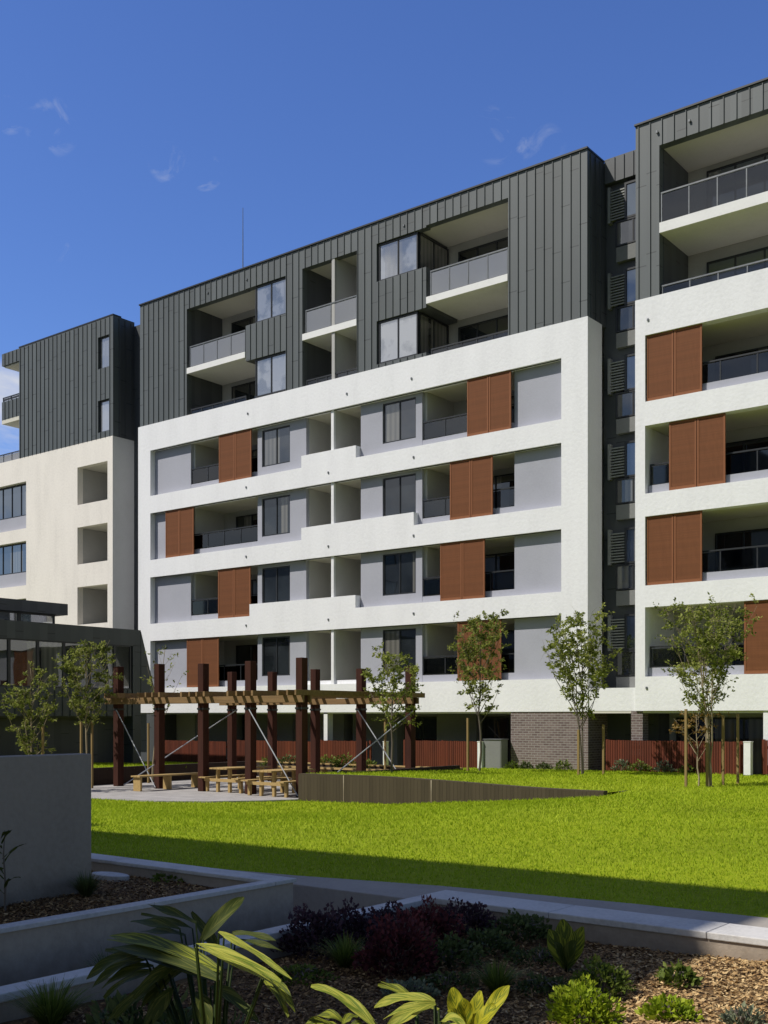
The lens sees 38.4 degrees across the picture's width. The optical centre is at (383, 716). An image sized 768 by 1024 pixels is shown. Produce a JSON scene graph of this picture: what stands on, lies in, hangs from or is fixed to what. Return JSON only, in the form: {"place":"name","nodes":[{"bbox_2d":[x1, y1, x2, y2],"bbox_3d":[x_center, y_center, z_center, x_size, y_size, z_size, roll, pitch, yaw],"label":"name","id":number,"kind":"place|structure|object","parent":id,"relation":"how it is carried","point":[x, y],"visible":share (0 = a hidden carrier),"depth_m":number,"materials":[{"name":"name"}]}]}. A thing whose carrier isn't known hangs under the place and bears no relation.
{"place":"outdoors","nodes":[
{"label":"outdoors","id":0,"kind":"place"},
{"bbox_2d":[0,314,176,760],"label":"apartment block","id":1,"kind":"structure","parent":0,"point":[69,502],"depth_m":56.59,"materials":[{"name":"paint"}]},
{"bbox_2d":[0,483,25,519],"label":"window","id":2,"kind":"structure","parent":1,"relation":"in","point":[12,499],"depth_m":60.21,"materials":[{"name":"blue glass"}]},
{"bbox_2d":[0,543,25,575],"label":"window","id":3,"kind":"structure","parent":1,"relation":"in","point":[12,557],"depth_m":60.21,"materials":[{"name":"blue glass"}]},
{"bbox_2d":[91,776,297,802],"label":"patio","id":4,"kind":"structure","parent":0,"point":[182,791],"depth_m":33.40,"materials":[{"name":"concrete"}]},
{"bbox_2d":[0,661,57,754],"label":"young tree","id":5,"kind":"object","parent":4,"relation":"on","point":[21,702],"visible":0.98,"depth_m":34.02,"materials":[{"name":"green plant"}]},
{"bbox_2d":[47,639,122,753],"bbox_3d":[-9.619,-0.042,36.091,2.149,4.884,2.506,0,0,38],"label":"young tree","id":6,"kind":"object","parent":4,"relation":"on","point":[72,668],"visible":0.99,"depth_m":35.92,"materials":[{"name":"green plant"}]},
{"bbox_2d":[131,772,197,790],"bbox_3d":[-6.920,2.095,35.364,0.420,0.480,2.650,0,0,38],"label":"bench","id":7,"kind":"object","parent":4,"relation":"on","point":[137,782],"visible":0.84,"depth_m":35.25,"materials":[{"name":"brown wood"}]},
{"bbox_2d":[198,766,281,792],"bbox_3d":[-4.483,1.958,34.441,1.735,0.755,1.900,0,0,38],"label":"picnic table","id":8,"kind":"object","parent":4,"relation":"on","point":[230,780],"visible":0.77,"depth_m":34.00,"materials":[{"name":"brown wood"}]},
{"bbox_2d":[104,657,424,796],"bbox_3d":[-4.099,0.324,36.648,9.000,4.028,6.250,0,0,38],"label":"pergola","id":9,"kind":"object","parent":4,"relation":"on","point":[301,697],"visible":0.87,"depth_m":35.67,"materials":[{"name":"wood"}]},
{"bbox_2d":[241,768,314,797],"bbox_3d":[-2.958,1.958,32.739,1.735,0.755,1.900,0,0,38],"label":"picnic table","id":10,"kind":"object","parent":4,"relation":"on","point":[283,783],"visible":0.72,"depth_m":32.31,"materials":[{"name":"brown wood"}]},
{"bbox_2d":[93,761,462,784],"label":"low wall","id":11,"kind":"structure","parent":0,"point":[103,776],"depth_m":39.58,"materials":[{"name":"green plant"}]},
{"bbox_2d":[0,870,767,1023],"bbox_3d":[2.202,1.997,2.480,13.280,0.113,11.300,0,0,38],"label":"mulch","id":12,"kind":"object","parent":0,"point":[311,998],"visible":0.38,"depth_m":8.01,"materials":[{"name":"brown wood"}]},
{"bbox_2d":[0,974,102,1023],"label":"grass tuft","id":13,"kind":"object","parent":12,"relation":"on","point":[53,1009],"visible":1,"depth_m":7.05,"materials":[{"name":"green plant"}]},
{"bbox_2d":[85,985,192,1023],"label":"shrub","id":14,"kind":"object","parent":12,"relation":"on","point":[124,1017],"visible":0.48,"depth_m":6.32,"materials":[{"name":"green plant"}]},
{"bbox_2d":[86,897,295,1023],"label":"ginger plant","id":15,"kind":"object","parent":12,"relation":"on","point":[172,959],"visible":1,"depth_m":5.28,"materials":[{"name":"green plant"}]},
{"bbox_2d":[271,963,339,986],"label":"groundcover","id":16,"kind":"object","parent":12,"relation":"on","point":[301,970],"visible":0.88,"depth_m":8.37,"materials":[{"name":"green plant"}]},
{"bbox_2d":[269,902,352,959],"bbox_3d":[-0.589,1.792,9.253,0.701,0.485,0.678,0,0,38],"label":"shrub","id":17,"kind":"object","parent":12,"relation":"on","point":[318,920],"visible":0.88,"depth_m":9.16,"materials":[{"name":"purple plant"}]},
{"bbox_2d":[309,931,365,967],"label":"grass tuft","id":18,"kind":"object","parent":12,"relation":"on","point":[342,955],"visible":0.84,"depth_m":8.75,"materials":[{"name":"green plant"}]},
{"bbox_2d":[306,984,376,1023],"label":"ginger plant","id":19,"kind":"object","parent":12,"relation":"on","point":[356,1006],"visible":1,"depth_m":3.91,"materials":[{"name":"green plant"}]},
{"bbox_2d":[317,896,385,946],"bbox_3d":[-0.308,1.806,9.668,0.662,0.436,0.652,0,0,-12],"label":"shrub","id":20,"kind":"object","parent":12,"relation":"on","point":[356,928],"visible":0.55,"depth_m":9.61,"materials":[{"name":"purple plant"}]},
{"bbox_2d":[364,900,410,935],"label":"shrub","id":21,"kind":"object","parent":12,"relation":"on","point":[384,911],"visible":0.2,"depth_m":10.02,"materials":[{"name":"purple plant"}]},
{"bbox_2d":[351,908,440,978],"bbox_3d":[0.119,1.757,8.504,0.715,0.536,0.684,0,0,38],"label":"shrub","id":22,"kind":"object","parent":12,"relation":"on","point":[391,948],"visible":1,"depth_m":8.41,"materials":[{"name":"red plant"}]},
{"bbox_2d":[380,977,441,1001],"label":"groundcover","id":23,"kind":"object","parent":12,"relation":"on","point":[413,985],"visible":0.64,"depth_m":7.80,"materials":[{"name":"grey plant"}]},
{"bbox_2d":[374,981,464,1023],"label":"ginger plant","id":24,"kind":"object","parent":12,"relation":"on","point":[408,1011],"visible":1,"depth_m":3.93,"materials":[{"name":"green plant"}]},
{"bbox_2d":[394,894,464,942],"bbox_3d":[0.352,1.777,9.545,0.636,0.470,0.666,0,0,38],"label":"shrub","id":25,"kind":"object","parent":12,"relation":"on","point":[437,922],"visible":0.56,"depth_m":9.53,"materials":[{"name":"purple plant"}]},
{"bbox_2d":[408,969,479,991],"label":"groundcover","id":26,"kind":"object","parent":12,"relation":"on","point":[438,978],"visible":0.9,"depth_m":8.08,"materials":[{"name":"green plant"}]},
{"bbox_2d":[414,931,486,968],"bbox_3d":[0.504,1.867,8.757,0.584,0.294,0.559,0,0,38],"label":"shrub","id":27,"kind":"object","parent":12,"relation":"on","point":[457,950],"visible":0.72,"depth_m":8.72,"materials":[{"name":"green plant"}]},
{"bbox_2d":[428,897,501,934],"bbox_3d":[0.702,1.823,10.059,0.732,0.360,0.715,0,0,6],"label":"shrub","id":28,"kind":"object","parent":12,"relation":"on","point":[479,917],"visible":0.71,"depth_m":10.01,"materials":[{"name":"purple plant"}]},
{"bbox_2d":[447,985,509,1023],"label":"croton plant","id":29,"kind":"object","parent":12,"relation":"on","point":[474,1010],"visible":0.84,"depth_m":4.39,"materials":[{"name":"green plant"}]},
{"bbox_2d":[450,927,519,955],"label":"shrub","id":30,"kind":"object","parent":12,"relation":"on","point":[491,939],"visible":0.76,"depth_m":9.23,"materials":[{"name":"green plant"}]},
{"bbox_2d":[465,958,532,991],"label":"grass tuft","id":31,"kind":"object","parent":12,"relation":"on","point":[494,979],"visible":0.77,"depth_m":7.97,"materials":[{"name":"green plant"}]},
{"bbox_2d":[473,908,555,941],"bbox_3d":[1.174,1.861,9.846,0.780,0.301,0.708,0,0,10],"label":"shrub","id":32,"kind":"object","parent":12,"relation":"on","point":[526,924],"visible":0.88,"depth_m":9.75,"materials":[{"name":"green plant"}]},
{"bbox_2d":[503,944,555,966],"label":"groundcover","id":33,"kind":"object","parent":12,"relation":"on","point":[541,951],"visible":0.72,"depth_m":8.98,"materials":[{"name":"green plant"}]},
{"bbox_2d":[510,971,570,998],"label":"groundcover","id":34,"kind":"object","parent":12,"relation":"on","point":[547,986],"visible":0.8,"depth_m":7.99,"materials":[{"name":"green plant"}]},
{"bbox_2d":[547,919,584,972],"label":"broadleaf plant","id":35,"kind":"object","parent":12,"relation":"on","point":[565,942],"visible":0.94,"depth_m":8.59,"materials":[{"name":"green plant"}]},
{"bbox_2d":[545,973,626,1023],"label":"shrub","id":36,"kind":"object","parent":12,"relation":"on","point":[581,1002],"visible":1,"depth_m":7.18,"materials":[{"name":"green plant"}]},
{"bbox_2d":[566,954,636,998],"bbox_3d":[1.560,1.867,7.978,0.493,0.336,0.506,0,0,38],"label":"shrub","id":37,"kind":"object","parent":12,"relation":"on","point":[608,974],"visible":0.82,"depth_m":7.92,"materials":[{"name":"green plant"}]},
{"bbox_2d":[634,992,703,1022],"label":"shrub","id":38,"kind":"object","parent":12,"relation":"on","point":[670,1005],"visible":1,"depth_m":7.23,"materials":[{"name":"green plant"}]},
{"bbox_2d":[652,959,702,987],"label":"shrub","id":39,"kind":"object","parent":12,"relation":"on","point":[679,975],"visible":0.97,"depth_m":8.13,"materials":[{"name":"green plant"}]},
{"bbox_2d":[719,1001,767,1023],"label":"shrub","id":40,"kind":"object","parent":12,"relation":"on","point":[731,1016],"visible":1,"depth_m":7.07,"materials":[{"name":"grey plant"}]},
{"bbox_2d":[0,0,767,456],"label":"sky","id":41,"kind":"structure","parent":0,"point":[142,142],"materials":[{"name":"blue"}]},
{"bbox_2d":[91,761,767,917],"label":"lawn","id":42,"kind":"structure","parent":0,"point":[447,878],"depth_m":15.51,"materials":[{"name":"plant"}]},
{"bbox_2d":[0,598,153,762],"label":"clubhouse","id":43,"kind":"structure","parent":42,"relation":"on","point":[34,633],"depth_m":44.73,"materials":[{"name":"black metal"}]},
{"bbox_2d":[0,637,8,686],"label":"window","id":44,"kind":"structure","parent":43,"relation":"in","point":[4,642],"depth_m":41.95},
{"bbox_2d":[9,638,37,686],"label":"window","id":45,"kind":"structure","parent":43,"relation":"in","point":[21,651],"depth_m":42.57,"materials":[{"name":"glass"}]},
{"bbox_2d":[19,612,54,623],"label":"clerestory window","id":46,"kind":"structure","parent":43,"relation":"in","point":[23,616],"depth_m":45.64,"materials":[{"name":"grey glass"}]},
{"bbox_2d":[38,640,63,687],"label":"window","id":47,"kind":"structure","parent":43,"relation":"in","point":[47,650],"depth_m":43.57,"materials":[{"name":"glass"}]},
{"bbox_2d":[64,641,89,688],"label":"window","id":48,"kind":"structure","parent":43,"relation":"in","point":[67,645],"depth_m":44.49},
{"bbox_2d":[90,643,114,688],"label":"window","id":49,"kind":"structure","parent":43,"relation":"in","point":[109,667],"depth_m":45.55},
{"bbox_2d":[115,645,130,689],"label":"window","id":50,"kind":"structure","parent":43,"relation":"in","point":[122,652],"depth_m":46.48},
{"bbox_2d":[165,740,226,762],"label":"timber fence","id":51,"kind":"object","parent":42,"relation":"on","point":[188,752],"visible":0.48,"depth_m":50.52,"materials":[{"name":"wood"}]},
{"bbox_2d":[237,740,309,761],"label":"timber fence","id":52,"kind":"object","parent":42,"relation":"on","point":[284,748],"visible":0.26,"depth_m":47.56,"materials":[{"name":"wood"}]},
{"bbox_2d":[320,740,371,763],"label":"timber fence","id":53,"kind":"object","parent":42,"relation":"on","point":[329,748],"visible":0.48,"depth_m":45.00,"materials":[{"name":"wood"}]},
{"bbox_2d":[138,146,606,769],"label":"apartment block","id":54,"kind":"structure","parent":42,"relation":"on","point":[354,444],"depth_m":44.21,"materials":[{"name":"paint"}]},
{"bbox_2d":[231,381,254,400],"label":"balcony door","id":55,"kind":"structure","parent":54,"relation":"in","point":[247,389],"depth_m":51.99,"materials":[{"name":"black glass"}]},
{"bbox_2d":[236,644,257,680],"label":"balcony door","id":56,"kind":"structure","parent":54,"relation":"in","point":[244,653],"depth_m":51.92,"materials":[{"name":"black glass"}]},
{"bbox_2d":[255,277,285,322],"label":"window","id":57,"kind":"structure","parent":54,"relation":"in","point":[270,298],"depth_m":48.09,"materials":[{"name":"blue glass"}]},
{"bbox_2d":[255,352,285,397],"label":"window","id":58,"kind":"structure","parent":54,"relation":"in","point":[270,371],"depth_m":48.09,"materials":[{"name":"blue glass"}]},
{"bbox_2d":[263,425,289,466],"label":"window","id":59,"kind":"structure","parent":54,"relation":"in","point":[276,441],"depth_m":48.11,"materials":[{"name":"glass"}]},
{"bbox_2d":[263,495,289,536],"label":"window","id":60,"kind":"structure","parent":54,"relation":"in","point":[276,510],"depth_m":48.11,"materials":[{"name":"grey glass"}]},
{"bbox_2d":[263,565,289,602],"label":"window","id":61,"kind":"structure","parent":54,"relation":"in","point":[276,580],"depth_m":48.11,"materials":[{"name":"black glass"}]},
{"bbox_2d":[263,636,289,675],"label":"window","id":62,"kind":"structure","parent":54,"relation":"in","point":[276,650],"depth_m":48.11,"materials":[{"name":"black glass"}]},
{"bbox_2d":[379,232,418,280],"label":"window","id":63,"kind":"structure","parent":54,"relation":"in","point":[400,255],"depth_m":43.73,"materials":[{"name":"clear glass"}]},
{"bbox_2d":[379,311,418,363],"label":"window","id":64,"kind":"structure","parent":54,"relation":"in","point":[398,336],"depth_m":43.73,"materials":[{"name":"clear glass"}]},
{"bbox_2d":[383,397,415,443],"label":"window","id":65,"kind":"structure","parent":54,"relation":"in","point":[399,417],"depth_m":43.95,"materials":[{"name":"glass"}]},
{"bbox_2d":[383,473,415,515],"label":"window","id":66,"kind":"structure","parent":54,"relation":"in","point":[399,492],"depth_m":43.95,"materials":[{"name":"grey glass"}]},
{"bbox_2d":[383,551,415,595],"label":"window","id":67,"kind":"structure","parent":54,"relation":"in","point":[399,569],"depth_m":43.95,"materials":[{"name":"clear glass"}]},
{"bbox_2d":[383,628,415,671],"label":"window","id":68,"kind":"structure","parent":54,"relation":"in","point":[397,641],"depth_m":43.95,"materials":[{"name":"grey glass"}]},
{"bbox_2d":[416,717,436,740],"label":"patio door","id":69,"kind":"structure","parent":54,"relation":"in","point":[427,731],"depth_m":45.36,"materials":[{"name":"black glass"}]},
{"bbox_2d":[419,232,448,279],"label":"window","id":70,"kind":"structure","parent":54,"relation":"in","point":[432,255],"depth_m":43.98,"materials":[{"name":"glass"}]},
{"bbox_2d":[419,312,448,353],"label":"window","id":71,"kind":"structure","parent":54,"relation":"in","point":[433,333],"depth_m":43.83,"materials":[{"name":"glass"}]},
{"bbox_2d":[458,315,507,343],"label":"balcony door","id":72,"kind":"structure","parent":54,"relation":"in","point":[498,324],"depth_m":43.77,"materials":[{"name":"black glass"}]},
{"bbox_2d":[458,237,507,287],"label":"balcony door","id":73,"kind":"structure","parent":54,"relation":"in","point":[497,263],"depth_m":43.79,"materials":[{"name":"glass"}]},
{"bbox_2d":[483,717,510,763],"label":"patio door","id":74,"kind":"structure","parent":54,"relation":"in","point":[493,727],"depth_m":43.22,"materials":[{"name":"black glass"}]},
{"bbox_2d":[485,552,514,590],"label":"balcony door","id":75,"kind":"structure","parent":54,"relation":"in","point":[500,561],"depth_m":43.28,"materials":[{"name":"black glass"}]},
{"bbox_2d":[493,473,514,508],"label":"balcony door","id":76,"kind":"structure","parent":54,"relation":"in","point":[506,480],"depth_m":43.17,"materials":[{"name":"black glass"}]},
{"bbox_2d":[361,642,423,771],"bbox_3d":[0.240,-0.242,33.260,1.818,4.014,2.577,0,0,-15],"label":"young tree","id":77,"kind":"object","parent":42,"relation":"on","point":[394,678],"visible":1,"depth_m":33.03,"materials":[{"name":"green plant"}]},
{"bbox_2d":[403,740,476,767],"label":"timber fence","id":78,"kind":"object","parent":42,"relation":"on","point":[438,753],"visible":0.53,"depth_m":41.82,"materials":[{"name":"wood"}]},
{"bbox_2d":[447,609,510,770],"bbox_3d":[3.089,-0.783,35.914,2.097,5.292,2.220,0,0,10],"label":"young tree","id":79,"kind":"object","parent":42,"relation":"on","point":[470,653],"visible":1,"depth_m":35.90,"materials":[{"name":"green plant"}]},
{"bbox_2d":[483,739,508,768],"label":"meter cabinet","id":80,"kind":"object","parent":42,"relation":"on","point":[495,753],"visible":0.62,"depth_m":40.24,"materials":[{"name":"metal"}]},
{"bbox_2d":[542,602,622,773],"bbox_3d":[6.083,-0.889,34.595,2.483,5.529,3.063,0,0,38],"label":"young tree","id":81,"kind":"object","parent":42,"relation":"on","point":[566,672],"visible":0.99,"depth_m":34.41,"materials":[{"name":"green plant"}]},
{"bbox_2d":[606,739,742,774],"bbox_3d":[9.445,1.443,36.293,4.740,1.300,0.155,0,0,38],"label":"timber fence","id":82,"kind":"object","parent":42,"relation":"on","point":[650,753],"visible":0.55,"depth_m":36.25,"materials":[{"name":"wood"}]},
{"bbox_2d":[589,77,767,774],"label":"apartment block","id":83,"kind":"structure","parent":42,"relation":"on","point":[686,425],"depth_m":36.91,"materials":[{"name":"paint"}]},
{"bbox_2d":[615,303,634,333],"bbox_3d":[8.779,-14.065,38.849,1.350,0.890,0.090,0,0,38],"label":"stair window","id":84,"kind":"structure","parent":83,"relation":"in","point":[624,315],"depth_m":39.03,"materials":[{"name":"glass"}]},
{"bbox_2d":[615,390,634,418],"bbox_3d":[8.779,-11.015,38.849,1.350,0.890,0.090,0,0,38],"label":"stair window","id":85,"kind":"structure","parent":83,"relation":"in","point":[624,401],"depth_m":39.03,"materials":[{"name":"glass"}]},
{"bbox_2d":[615,477,634,504],"bbox_3d":[8.779,-7.965,38.849,1.350,0.890,0.090,0,0,38],"label":"stair window","id":86,"kind":"structure","parent":83,"relation":"in","point":[624,487],"depth_m":39.03,"materials":[{"name":"glass"}]},
{"bbox_2d":[615,564,634,590],"bbox_3d":[8.779,-4.915,38.849,1.350,0.890,0.090,0,0,38],"label":"stair window","id":87,"kind":"structure","parent":83,"relation":"in","point":[624,574],"depth_m":39.03,"materials":[{"name":"glass"}]},
{"bbox_2d":[615,650,634,675],"bbox_3d":[8.779,-1.865,38.849,1.350,0.890,0.090,0,0,38],"label":"stair window","id":88,"kind":"structure","parent":83,"relation":"in","point":[625,661],"depth_m":39.03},
{"bbox_2d":[615,216,635,247],"bbox_3d":[8.779,-17.115,38.849,1.350,0.890,0.090,0,0,38],"label":"stair window","id":89,"kind":"structure","parent":83,"relation":"in","point":[625,230],"depth_m":39.03,"materials":[{"name":"glass"}]},
{"bbox_2d":[624,353,634,391],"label":"stair window","id":90,"kind":"structure","parent":83,"relation":"in","point":[629,360],"depth_m":38.94,"materials":[{"name":"blue glass"}]},
{"bbox_2d":[624,440,634,477],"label":"stair window","id":91,"kind":"structure","parent":83,"relation":"in","point":[629,446],"depth_m":38.94,"materials":[{"name":"blue glass"}]},
{"bbox_2d":[624,527,634,563],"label":"stair window","id":92,"kind":"structure","parent":83,"relation":"in","point":[629,533],"depth_m":38.94,"materials":[{"name":"blue glass"}]},
{"bbox_2d":[624,614,634,649],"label":"stair window","id":93,"kind":"structure","parent":83,"relation":"in","point":[629,619],"depth_m":38.94,"materials":[{"name":"blue glass"}]},
{"bbox_2d":[624,179,635,218],"bbox_3d":[8.917,-18.215,38.741,1.000,1.270,0.090,0,0,38],"label":"stair window","id":94,"kind":"structure","parent":83,"relation":"in","point":[630,186],"depth_m":38.91,"materials":[{"name":"blue glass"}]},
{"bbox_2d":[624,266,635,304],"bbox_3d":[8.917,-15.165,38.741,1.000,1.270,0.090,0,0,38],"label":"stair window","id":95,"kind":"structure","parent":83,"relation":"in","point":[629,273],"depth_m":38.91,"materials":[{"name":"blue glass"}]},
{"bbox_2d":[676,718,762,774],"bbox_3d":[11.738,1.025,37.803,3.600,1.950,0.090,0,0,38],"label":"patio door","id":96,"kind":"structure","parent":83,"relation":"in","point":[750,729],"depth_m":37.61,"materials":[{"name":"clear glass"}]},
{"bbox_2d":[707,246,767,275],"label":"balcony door","id":97,"kind":"structure","parent":83,"relation":"in","point":[762,253],"depth_m":37.55,"materials":[{"name":"black glass"}]},
{"bbox_2d":[707,152,767,208],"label":"balcony door","id":98,"kind":"structure","parent":83,"relation":"in","point":[764,156],"depth_m":37.55,"materials":[{"name":"black glass"}]},
{"bbox_2d":[715,528,767,571],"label":"balcony door","id":99,"kind":"structure","parent":83,"relation":"in","point":[755,537],"depth_m":37.49,"materials":[{"name":"black glass"}]},
{"bbox_2d":[726,437,767,474],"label":"balcony door","id":100,"kind":"structure","parent":83,"relation":"in","point":[758,442],"depth_m":37.36,"materials":[{"name":"black glass"}]},
{"bbox_2d":[669,707,728,785],"bbox_3d":[8.455,0.769,29.634,1.544,2.324,1.534,0,0,8],"label":"young tree","id":101,"kind":"object","parent":42,"relation":"on","point":[702,728],"visible":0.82,"depth_m":29.59,"materials":[{"name":"green plant"}]},
{"bbox_2d":[653,592,762,785],"bbox_3d":[8.700,-0.639,29.325,2.594,5.146,2.703,0,0,-23],"label":"young tree","id":102,"kind":"object","parent":42,"relation":"on","point":[716,669],"visible":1,"depth_m":29.14,"materials":[{"name":"green plant"}]},
{"bbox_2d":[225,869,767,927],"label":"path","id":103,"kind":"structure","parent":0,"point":[315,894],"depth_m":11.85,"materials":[{"name":"concrete"}]},
{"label":"paved channel","id":104,"kind":"structure","parent":0,"visible":0},
{"bbox_2d":[0,853,296,985],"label":"raised planter","id":105,"kind":"object","parent":104,"relation":"on","point":[31,949],"visible":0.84,"depth_m":9.54,"materials":[{"name":"concrete"}]},
{"bbox_2d":[0,871,215,923],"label":"mulch","id":106,"kind":"object","parent":105,"relation":"in","point":[45,901],"visible":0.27,"depth_m":10.45,"materials":[{"name":"brown wood"}]},
{"bbox_2d":[0,753,90,906],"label":"garden wall","id":107,"kind":"structure","parent":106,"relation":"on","point":[45,809],"depth_m":10.46,"materials":[{"name":"concrete"}]},
{"bbox_2d":[59,870,111,897],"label":"grass tuft","id":108,"kind":"object","parent":106,"relation":"on","point":[88,887],"visible":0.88,"depth_m":10.56,"materials":[{"name":"green plant"}]},
{"bbox_2d":[0,890,767,1022],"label":"garden wall","id":109,"kind":"structure","parent":104,"relation":"on","point":[676,935],"depth_m":9.41,"materials":[{"name":"concrete"}]},
{"bbox_3d":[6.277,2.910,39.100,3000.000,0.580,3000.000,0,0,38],"label":"ground","id":110,"kind":"structure","parent":0,"visible":0},
{"bbox_2d":[298,773,607,803],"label":"retaining wall","id":111,"kind":"structure","parent":110,"relation":"on","point":[356,788],"depth_m":29.38,"materials":[{"name":"wood"}]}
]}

